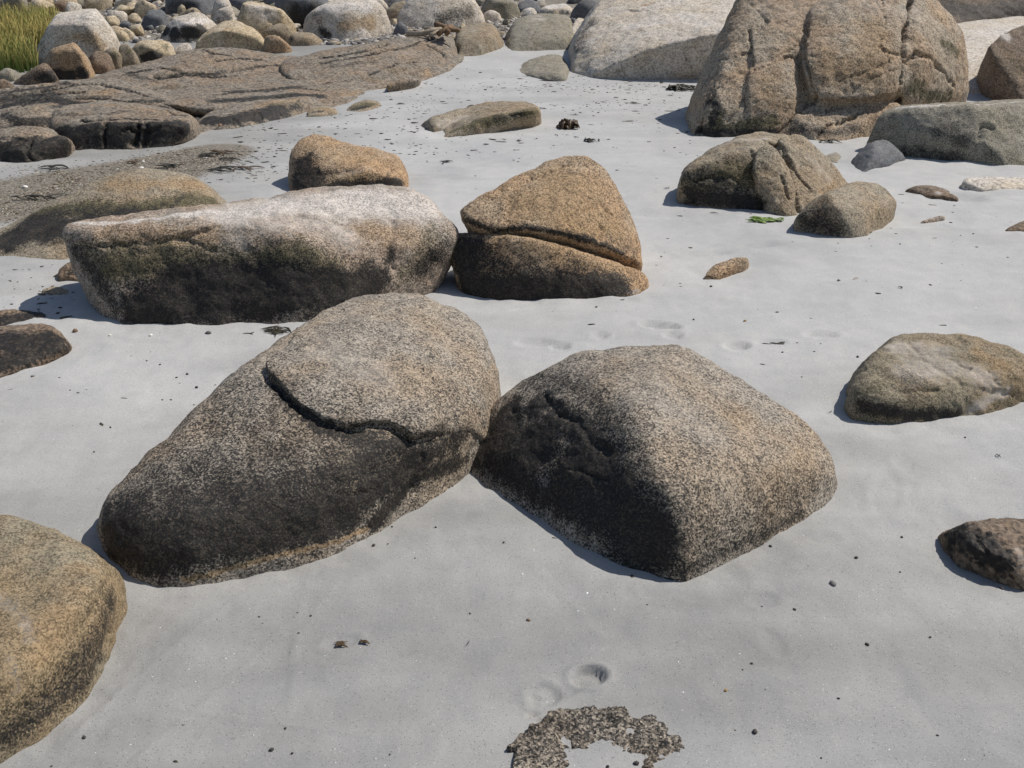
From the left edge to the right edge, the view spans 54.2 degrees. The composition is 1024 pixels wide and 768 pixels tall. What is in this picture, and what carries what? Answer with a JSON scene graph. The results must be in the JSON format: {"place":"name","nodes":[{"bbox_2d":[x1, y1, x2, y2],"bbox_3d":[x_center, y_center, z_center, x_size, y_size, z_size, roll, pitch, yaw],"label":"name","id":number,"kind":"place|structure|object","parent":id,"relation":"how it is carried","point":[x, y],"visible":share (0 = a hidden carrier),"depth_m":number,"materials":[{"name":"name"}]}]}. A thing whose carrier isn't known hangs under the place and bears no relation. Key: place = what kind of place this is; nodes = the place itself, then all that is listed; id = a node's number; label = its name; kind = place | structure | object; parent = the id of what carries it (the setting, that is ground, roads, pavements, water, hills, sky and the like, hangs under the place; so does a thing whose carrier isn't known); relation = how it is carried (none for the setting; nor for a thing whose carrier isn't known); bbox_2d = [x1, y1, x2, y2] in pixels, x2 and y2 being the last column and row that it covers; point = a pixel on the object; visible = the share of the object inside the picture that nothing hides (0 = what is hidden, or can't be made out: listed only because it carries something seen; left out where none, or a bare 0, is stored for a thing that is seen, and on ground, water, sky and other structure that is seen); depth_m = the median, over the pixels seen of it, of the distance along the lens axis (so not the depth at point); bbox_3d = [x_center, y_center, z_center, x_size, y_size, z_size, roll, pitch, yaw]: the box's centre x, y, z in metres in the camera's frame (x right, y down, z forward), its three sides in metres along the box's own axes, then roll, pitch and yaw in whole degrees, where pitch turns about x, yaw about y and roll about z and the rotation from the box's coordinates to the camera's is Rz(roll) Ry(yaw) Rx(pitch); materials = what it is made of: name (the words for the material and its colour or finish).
{"place":"outdoors","nodes":[
{"label":"outdoors","id":0,"kind":"place"},
{"bbox_2d":[0,1,61,72],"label":"marsh grass","id":1,"kind":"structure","parent":0,"point":[21,33],"depth_m":11.93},
{"bbox_2d":[0,0,1023,767],"bbox_3d":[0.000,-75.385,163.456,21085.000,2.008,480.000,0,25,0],"label":"sand","id":2,"kind":"structure","parent":0,"point":[904,686],"depth_m":2.91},
{"bbox_2d":[0,79,14,88],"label":"boulder","id":3,"kind":"object","parent":2,"relation":"on","point":[4,83],"visible":0.44,"depth_m":10.20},
{"bbox_2d":[0,68,21,81],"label":"boulder","id":4,"kind":"object","parent":2,"relation":"on","point":[9,75],"visible":0.55,"depth_m":10.74,"materials":[{"name":"grey stone"}]},
{"bbox_2d":[0,0,27,10],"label":"stone","id":5,"kind":"object","parent":2,"relation":"on","point":[11,3],"visible":0.3,"depth_m":14.18,"materials":[{"name":"grey stone"}]},
{"bbox_2d":[0,309,45,325],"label":"rock","id":6,"kind":"object","parent":2,"relation":"on","point":[9,316],"visible":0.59,"depth_m":4.53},
{"bbox_2d":[0,323,71,377],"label":"rock","id":7,"kind":"object","parent":2,"relation":"on","point":[26,346],"visible":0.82,"depth_m":4.11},
{"bbox_2d":[13,63,59,84],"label":"boulder","id":8,"kind":"object","parent":2,"relation":"on","point":[42,73],"visible":0.66,"depth_m":10.55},
{"bbox_2d":[11,194,69,200],"bbox_3d":[-3.058,-1.210,6.475,0.358,0.027,0.123,-9,26,-18],"label":"seaweed","id":9,"kind":"object","parent":2,"relation":"on","point":[33,196],"visible":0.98,"depth_m":6.47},
{"bbox_2d":[30,0,54,12],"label":"stone","id":10,"kind":"object","parent":2,"relation":"on","point":[37,2],"visible":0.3,"depth_m":14.00,"materials":[{"name":"beige stone"}]},
{"bbox_2d":[38,164,69,170],"bbox_3d":[-3.326,-1.568,7.247,0.152,0.023,0.182,19,31,35],"label":"seaweed","id":11,"kind":"object","parent":2,"relation":"on","point":[52,167],"visible":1,"depth_m":7.25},
{"bbox_2d":[42,286,68,294],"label":"stone","id":12,"kind":"object","parent":2,"relation":"on","point":[52,290],"visible":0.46,"depth_m":4.86,"materials":[{"name":"beige stone"}]},
{"bbox_2d":[52,0,66,11],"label":"boulder","id":13,"kind":"object","parent":2,"relation":"on","point":[60,5],"visible":0.23,"depth_m":14.34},
{"bbox_2d":[0,514,127,763],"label":"boulder","id":14,"kind":"object","parent":2,"relation":"on","point":[63,607],"visible":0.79,"depth_m":2.34,"materials":[{"name":"stone"}]},
{"bbox_2d":[57,262,78,281],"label":"rock","id":15,"kind":"object","parent":2,"relation":"on","point":[65,272],"visible":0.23,"depth_m":5.03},
{"bbox_2d":[43,42,95,79],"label":"boulder","id":16,"kind":"object","parent":2,"relation":"on","point":[70,61],"visible":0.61,"depth_m":10.79,"materials":[{"name":"brown stone"}]},
{"bbox_2d":[65,2,81,11],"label":"stone","id":17,"kind":"object","parent":2,"relation":"on","point":[72,6],"visible":0.48,"depth_m":14.07,"materials":[{"name":"stone"}]},
{"bbox_2d":[37,9,119,64],"bbox_3d":[-5.127,-4.053,11.754,1.067,0.663,0.759,0,25,0],"label":"boulder","id":18,"kind":"object","parent":2,"relation":"on","point":[89,32],"visible":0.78,"depth_m":11.43,"materials":[{"name":"stone"}]},
{"bbox_2d":[84,0,115,9],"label":"stone","id":19,"kind":"object","parent":2,"relation":"on","point":[98,4],"visible":0.63,"depth_m":14.48,"materials":[{"name":"beige stone"}]},
{"bbox_2d":[88,51,114,73],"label":"boulder","id":20,"kind":"object","parent":2,"relation":"on","point":[101,62],"visible":0.6,"depth_m":11.11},
{"bbox_2d":[105,15,119,25],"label":"stone","id":21,"kind":"object","parent":2,"relation":"on","point":[112,20],"visible":0.52,"depth_m":13.30,"materials":[{"name":"beige stone"}]},
{"bbox_2d":[103,48,122,69],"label":"boulder","id":22,"kind":"object","parent":2,"relation":"on","point":[115,55],"visible":0.36,"depth_m":11.30,"materials":[{"name":"beige stone"}]},
{"bbox_2d":[0,168,226,259],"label":"boulder","id":23,"kind":"object","parent":2,"relation":"on","point":[37,234],"visible":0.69,"depth_m":5.69,"materials":[{"name":"beige stone"}]},
{"bbox_2d":[107,10,127,22],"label":"boulder","id":24,"kind":"object","parent":2,"relation":"on","point":[121,15],"visible":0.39,"depth_m":13.52,"materials":[{"name":"stone"}]},
{"bbox_2d":[111,26,129,40],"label":"boulder","id":25,"kind":"object","parent":2,"relation":"on","point":[121,34],"visible":0.42,"depth_m":12.66,"materials":[{"name":"beige stone"}]},
{"bbox_2d":[114,5,134,15],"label":"stone","id":26,"kind":"object","parent":2,"relation":"on","point":[128,10],"visible":0.41,"depth_m":13.92,"materials":[{"name":"beige stone"}]},
{"bbox_2d":[119,21,130,28],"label":"stone","id":27,"kind":"object","parent":2,"relation":"on","point":[125,24],"visible":0.62,"depth_m":13.23,"materials":[{"name":"grey stone"}]},
{"bbox_2d":[114,0,136,7],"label":"stone","id":28,"kind":"object","parent":2,"relation":"on","point":[120,2],"visible":0.41,"depth_m":14.32,"materials":[{"name":"stone"}]},
{"bbox_2d":[122,28,134,39],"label":"stone","id":29,"kind":"object","parent":2,"relation":"on","point":[130,33],"visible":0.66,"depth_m":12.73,"materials":[{"name":"beige stone"}]},
{"bbox_2d":[119,44,139,66],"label":"boulder","id":30,"kind":"object","parent":2,"relation":"on","point":[128,54],"visible":0.56,"depth_m":11.35,"materials":[{"name":"beige stone"}]},
{"bbox_2d":[0,146,260,225],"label":"wrack gravel","id":31,"kind":"structure","parent":2,"relation":"on","point":[208,159],"depth_m":7.10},
{"bbox_2d":[128,13,141,22],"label":"boulder","id":32,"kind":"object","parent":2,"relation":"on","point":[133,17],"visible":0.46,"depth_m":13.60,"materials":[{"name":"beige stone"}]},
{"bbox_2d":[129,24,144,35],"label":"stone","id":33,"kind":"object","parent":2,"relation":"on","point":[137,30],"visible":0.91,"depth_m":12.93,"materials":[{"name":"beige stone"}]},
{"bbox_2d":[134,0,156,17],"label":"stone","id":34,"kind":"object","parent":2,"relation":"on","point":[142,8],"visible":0.5,"depth_m":13.84,"materials":[{"name":"beige stone"}]},
{"bbox_2d":[132,39,175,62],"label":"boulder","id":35,"kind":"object","parent":2,"relation":"on","point":[147,50],"visible":0.58,"depth_m":11.60,"materials":[{"name":"beige stone"}]},
{"bbox_2d":[141,9,168,27],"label":"boulder","id":36,"kind":"object","parent":2,"relation":"on","point":[154,18],"visible":0.58,"depth_m":13.33,"materials":[{"name":"grey stone"}]},
{"bbox_2d":[155,163,181,169],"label":"seaweed","id":37,"kind":"object","parent":2,"relation":"on","point":[170,165],"visible":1,"depth_m":7.29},
{"bbox_2d":[177,4,185,13],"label":"stone","id":38,"kind":"object","parent":2,"relation":"on","point":[181,8],"visible":0.27,"depth_m":14.09,"materials":[{"name":"beige stone"}]},
{"bbox_2d":[174,43,191,53],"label":"boulder","id":39,"kind":"object","parent":2,"relation":"on","point":[182,47],"visible":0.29,"depth_m":11.95,"materials":[{"name":"stone"}]},
{"bbox_2d":[160,12,215,41],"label":"boulder","id":40,"kind":"object","parent":2,"relation":"on","point":[193,26],"visible":0.69,"depth_m":12.61,"materials":[{"name":"stone"}]},
{"bbox_2d":[178,7,200,15],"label":"boulder","id":41,"kind":"object","parent":2,"relation":"on","point":[185,12],"visible":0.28,"depth_m":13.66,"materials":[{"name":"beige stone"}]},
{"bbox_2d":[165,0,214,15],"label":"boulder","id":42,"kind":"object","parent":2,"relation":"on","point":[204,7],"visible":0.57,"depth_m":14.12,"materials":[{"name":"grey stone"}]},
{"bbox_2d":[211,0,234,19],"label":"boulder","id":43,"kind":"object","parent":2,"relation":"on","point":[218,4],"visible":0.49,"depth_m":13.84,"materials":[{"name":"stone"}]},
{"bbox_2d":[210,149,237,155],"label":"seaweed","id":44,"kind":"object","parent":2,"relation":"on","point":[218,151],"visible":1,"depth_m":7.73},
{"bbox_2d":[213,6,236,24],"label":"boulder","id":45,"kind":"object","parent":2,"relation":"on","point":[224,14],"visible":0.43,"depth_m":13.04,"materials":[{"name":"stone"}]},
{"bbox_2d":[206,166,243,172],"bbox_3d":[-2.071,-1.545,7.168,0.237,0.024,0.160,7,26,14],"label":"seaweed","id":46,"kind":"object","parent":2,"relation":"on","point":[219,168],"visible":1,"depth_m":7.16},
{"bbox_2d":[195,20,263,50],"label":"boulder","id":47,"kind":"object","parent":2,"relation":"on","point":[232,34],"visible":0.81,"depth_m":12.17,"materials":[{"name":"beige stone"}]},
{"bbox_2d":[0,35,463,162],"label":"bedrock ledge","id":48,"kind":"object","parent":2,"relation":"on","point":[161,102],"visible":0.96,"depth_m":9.45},
{"bbox_2d":[406,22,459,36],"bbox_3d":[-0.935,-4.213,11.883,0.636,0.150,0.352,0,25,0],"label":"driftwood","id":49,"kind":"object","parent":48,"relation":"on","point":[439,29],"visible":1,"depth_m":11.83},
{"bbox_2d":[229,0,253,9],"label":"stone","id":50,"kind":"object","parent":2,"relation":"on","point":[237,4],"visible":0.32,"depth_m":14.45,"materials":[{"name":"grey stone"}]},
{"bbox_2d":[230,165,263,171],"bbox_3d":[-1.915,-1.548,7.187,0.248,0.021,0.155,0,25,0],"label":"seaweed","id":51,"kind":"object","parent":2,"relation":"on","point":[249,168],"visible":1,"depth_m":7.21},
{"bbox_2d":[62,184,458,324],"bbox_3d":[-1.178,-0.638,4.851,1.814,0.548,1.031,-8,26,-16],"label":"long boulder","id":52,"kind":"object","parent":2,"relation":"on","point":[305,255],"visible":0.94,"depth_m":4.50,"materials":[{"name":"grey stone"}]},
{"bbox_2d":[6,0,523,44],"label":"bank gravel","id":53,"kind":"structure","parent":2,"relation":"on","point":[386,36],"depth_m":12.87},
{"bbox_2d":[237,1,295,34],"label":"boulder","id":54,"kind":"object","parent":2,"relation":"on","point":[260,18],"visible":0.56,"depth_m":12.76,"materials":[{"name":"beige stone"}]},
{"bbox_2d":[243,325,297,335],"bbox_3d":[-1.045,-0.234,4.398,0.244,0.008,0.125,-20,31,-36],"label":"seaweed","id":55,"kind":"object","parent":2,"relation":"on","point":[275,329],"visible":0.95,"depth_m":4.40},
{"bbox_2d":[263,35,291,52],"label":"boulder","id":56,"kind":"object","parent":2,"relation":"on","point":[275,44],"visible":0.69,"depth_m":12.05,"materials":[{"name":"brown stone"}]},
{"bbox_2d":[262,23,292,41],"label":"boulder","id":57,"kind":"object","parent":2,"relation":"on","point":[283,31],"visible":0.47,"depth_m":12.53,"materials":[{"name":"beige stone"}]},
{"bbox_2d":[96,292,501,586],"bbox_3d":[-0.595,0.069,3.401,0.992,0.486,1.823,14,28,27],"label":"boulder","id":58,"kind":"object","parent":2,"relation":"on","point":[331,431],"visible":0.98,"depth_m":2.97,"materials":[{"name":"stone"}]},
{"bbox_2d":[274,0,328,27],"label":"boulder","id":59,"kind":"object","parent":2,"relation":"on","point":[297,11],"visible":0.32,"depth_m":13.31,"materials":[{"name":"grey stone"}]},
{"bbox_2d":[287,32,322,45],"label":"boulder","id":60,"kind":"object","parent":2,"relation":"on","point":[303,39],"visible":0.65,"depth_m":12.41,"materials":[{"name":"beige stone"}]},
{"bbox_2d":[307,106,337,116],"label":"rock","id":61,"kind":"object","parent":2,"relation":"on","point":[319,111],"visible":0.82,"depth_m":9.28,"materials":[{"name":"beige stone"}]},
{"bbox_2d":[334,641,347,646],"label":"seaweed","id":62,"kind":"object","parent":2,"relation":"on","point":[339,643],"visible":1,"depth_m":2.50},
{"bbox_2d":[303,0,390,40],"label":"boulder","id":63,"kind":"object","parent":2,"relation":"on","point":[339,20],"visible":0.88,"depth_m":12.69,"materials":[{"name":"stone"}]},
{"bbox_2d":[288,134,408,190],"bbox_3d":[-1.116,-1.476,6.860,0.862,0.437,0.820,0,25,0],"label":"boulder","id":64,"kind":"object","parent":2,"relation":"on","point":[316,160],"visible":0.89,"depth_m":6.64,"materials":[{"name":"brown stone"}]},
{"bbox_2d":[347,100,380,111],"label":"rock","id":65,"kind":"object","parent":2,"relation":"on","point":[363,105],"visible":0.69,"depth_m":9.54,"materials":[{"name":"beige stone"}]},
{"bbox_2d":[383,0,407,7],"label":"boulder","id":66,"kind":"object","parent":2,"relation":"on","point":[389,3],"visible":0.06,"depth_m":14.21,"materials":[{"name":"grey stone"}]},
{"bbox_2d":[386,1,405,20],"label":"boulder","id":67,"kind":"object","parent":2,"relation":"on","point":[393,10],"visible":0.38,"depth_m":13.60,"materials":[{"name":"beige stone"}]},
{"bbox_2d":[393,21,407,34],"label":"boulder","id":68,"kind":"object","parent":2,"relation":"on","point":[401,28],"visible":0.56,"depth_m":12.92,"materials":[{"name":"grey stone"}]},
{"bbox_2d":[396,0,484,27],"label":"boulder","id":69,"kind":"object","parent":2,"relation":"on","point":[428,13],"visible":0.71,"depth_m":13.33,"materials":[{"name":"stone"}]},
{"bbox_2d":[455,22,504,55],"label":"rock outcrop","id":70,"kind":"object","parent":2,"relation":"on","point":[478,39],"visible":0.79,"depth_m":12.09,"materials":[{"name":"beige stone"}]},
{"bbox_2d":[421,101,541,136],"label":"rock","id":71,"kind":"object","parent":2,"relation":"on","point":[491,117],"visible":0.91,"depth_m":8.54,"materials":[{"name":"beige stone"}]},
{"bbox_2d":[483,10,501,21],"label":"boulder","id":72,"kind":"object","parent":2,"relation":"on","point":[491,15],"visible":0.56,"depth_m":13.69,"materials":[{"name":"stone"}]},
{"bbox_2d":[481,0,519,19],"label":"boulder","id":73,"kind":"object","parent":2,"relation":"on","point":[507,9],"visible":0.59,"depth_m":13.79,"materials":[{"name":"grey stone"}]},
{"bbox_2d":[2,69,1008,762],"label":"sand flecks","id":74,"kind":"object","parent":2,"relation":"on","point":[414,151],"visible":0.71,"depth_m":8.02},
{"bbox_2d":[32,89,1018,765],"bbox_3d":[0.311,-1.335,6.701,10.104,0.111,10.088,0,25,0],"label":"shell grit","id":75,"kind":"object","parent":2,"relation":"on","point":[522,573],"visible":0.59,"depth_m":2.60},
{"bbox_2d":[520,7,536,16],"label":"boulder","id":76,"kind":"object","parent":2,"relation":"on","point":[527,11],"visible":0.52,"depth_m":13.92,"materials":[{"name":"stone"}]},
{"bbox_2d":[518,0,540,13],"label":"boulder","id":77,"kind":"object","parent":2,"relation":"on","point":[524,4],"visible":0.42,"depth_m":14.16,"materials":[{"name":"grey stone"}]},
{"bbox_2d":[506,13,573,50],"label":"rock outcrop","id":78,"kind":"object","parent":2,"relation":"on","point":[540,32],"visible":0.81,"depth_m":12.41,"materials":[{"name":"grey stone"}]},
{"bbox_2d":[520,54,568,80],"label":"rock","id":79,"kind":"object","parent":2,"relation":"on","point":[553,67],"visible":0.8,"depth_m":11.24,"materials":[{"name":"grey stone"}]},
{"bbox_2d":[451,155,648,300],"bbox_3d":[0.189,-0.801,5.092,1.018,0.641,0.955,0,25,0],"label":"split boulder","id":80,"kind":"object","parent":2,"relation":"on","point":[562,227],"visible":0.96,"depth_m":4.82,"materials":[{"name":"brown stone"}]},
{"bbox_2d":[540,4,571,14],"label":"boulder","id":81,"kind":"object","parent":2,"relation":"on","point":[560,8],"visible":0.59,"depth_m":14.11,"materials":[{"name":"stone"}]},
{"bbox_2d":[556,118,579,129],"bbox_3d":[0.482,-2.250,8.623,0.204,0.080,0.184,0,25,0],"label":"seaweed","id":82,"kind":"object","parent":2,"relation":"on","point":[564,123],"visible":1,"depth_m":8.59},
{"bbox_2d":[572,18,583,33],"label":"rock","id":83,"kind":"object","parent":2,"relation":"on","point":[577,23],"visible":0.27,"depth_m":12.74,"materials":[{"name":"stone"}]},
{"bbox_2d":[570,0,597,18],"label":"boulder","id":84,"kind":"object","parent":2,"relation":"on","point":[582,8],"visible":0.47,"depth_m":13.78,"materials":[{"name":"grey stone"}]},
{"bbox_2d":[506,705,684,767],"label":"gravel patch","id":85,"kind":"object","parent":2,"relation":"on","point":[540,745],"visible":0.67,"depth_m":2.21,"materials":[{"name":"gravel"}]},
{"bbox_2d":[568,0,734,79],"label":"rock outcrop","id":86,"kind":"object","parent":2,"relation":"on","point":[644,39],"visible":0.52,"depth_m":11.03,"materials":[{"name":"stone"}]},
{"bbox_2d":[471,344,837,581],"bbox_3d":[0.426,0.133,3.311,1.111,0.452,1.178,-18,31,-34],"label":"boulder","id":87,"kind":"object","parent":2,"relation":"on","point":[676,462],"visible":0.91,"depth_m":2.97,"materials":[{"name":"stone"}]},
{"bbox_2d":[666,84,695,90],"bbox_3d":[1.772,-3.089,10.393,0.359,0.048,0.237,0,25,0],"label":"seaweed","id":88,"kind":"object","parent":2,"relation":"on","point":[681,87],"visible":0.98,"depth_m":10.35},
{"bbox_2d":[705,257,748,279],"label":"stone","id":89,"kind":"object","parent":2,"relation":"on","point":[727,268],"visible":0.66,"depth_m":5.12,"materials":[{"name":"brown stone"}]},
{"bbox_2d":[676,131,846,215],"bbox_3d":[1.673,-1.412,6.606,1.047,0.478,1.114,11,27,22],"label":"boulder","id":90,"kind":"object","parent":2,"relation":"on","point":[784,174],"visible":0.91,"depth_m":6.28,"materials":[{"name":"beige stone"}]},
{"bbox_2d":[745,216,783,222],"bbox_3d":[1.513,-0.985,5.974,0.232,0.022,0.110,-6,26,-13],"label":"seaweed","id":91,"kind":"object","parent":2,"relation":"on","point":[759,219],"visible":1,"depth_m":5.96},
{"bbox_2d":[685,0,968,140],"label":"giant boulder","id":92,"kind":"object","parent":2,"relation":"on","point":[838,70],"visible":0.91,"depth_m":8.37,"materials":[{"name":"stone"}]},
{"bbox_2d":[827,152,840,162],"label":"stone","id":93,"kind":"object","parent":2,"relation":"on","point":[835,157],"visible":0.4,"depth_m":7.54,"materials":[{"name":"grey stone"}]},
{"bbox_2d":[793,181,896,237],"bbox_3d":[2.031,-1.046,5.995,0.446,0.324,0.891,20,31,36],"label":"boulder","id":94,"kind":"object","parent":2,"relation":"on","point":[855,209],"visible":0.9,"depth_m":5.73,"materials":[{"name":"beige stone"}]},
{"bbox_2d":[851,139,904,171],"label":"rock","id":95,"kind":"object","parent":2,"relation":"on","point":[882,153],"visible":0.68,"depth_m":7.33,"materials":[{"name":"grey stone"}]},
{"bbox_2d":[905,185,957,201],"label":"stone","id":96,"kind":"object","parent":2,"relation":"on","point":[931,192],"visible":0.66,"depth_m":6.57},
{"bbox_2d":[921,216,944,223],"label":"stone","id":97,"kind":"object","parent":2,"relation":"on","point":[937,219],"visible":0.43,"depth_m":5.99,"materials":[{"name":"beige stone"}]},
{"bbox_2d":[843,333,1023,423],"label":"boulder","id":98,"kind":"object","parent":2,"relation":"on","point":[915,377],"visible":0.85,"depth_m":3.66,"materials":[{"name":"stone"}]},
{"bbox_2d":[866,99,1023,164],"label":"rock block","id":99,"kind":"object","parent":2,"relation":"on","point":[989,132],"visible":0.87,"depth_m":7.48,"materials":[{"name":"grey stone"}]},
{"bbox_2d":[938,517,1023,590],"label":"rock","id":100,"kind":"object","parent":2,"relation":"on","point":[992,549],"visible":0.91,"depth_m":2.80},
{"bbox_2d":[938,0,1023,22],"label":"rock outcrop","id":101,"kind":"object","parent":2,"relation":"on","point":[960,11],"visible":0.21,"depth_m":13.06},
{"bbox_2d":[957,16,1023,93],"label":"rock outcrop","id":102,"kind":"object","parent":2,"relation":"on","point":[981,37],"visible":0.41,"depth_m":11.46,"materials":[{"name":"stone"}]},
{"bbox_2d":[961,176,1023,191],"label":"stone","id":103,"kind":"object","parent":2,"relation":"on","point":[984,184],"visible":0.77,"depth_m":6.74,"materials":[{"name":"stone"}]},
{"bbox_2d":[976,26,1023,99],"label":"boulder","id":104,"kind":"object","parent":2,"relation":"on","point":[1000,75],"visible":0.88,"depth_m":9.81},
{"bbox_2d":[1005,221,1023,231],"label":"stone","id":105,"kind":"object","parent":2,"relation":"on","point":[1019,226],"visible":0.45,"depth_m":5.82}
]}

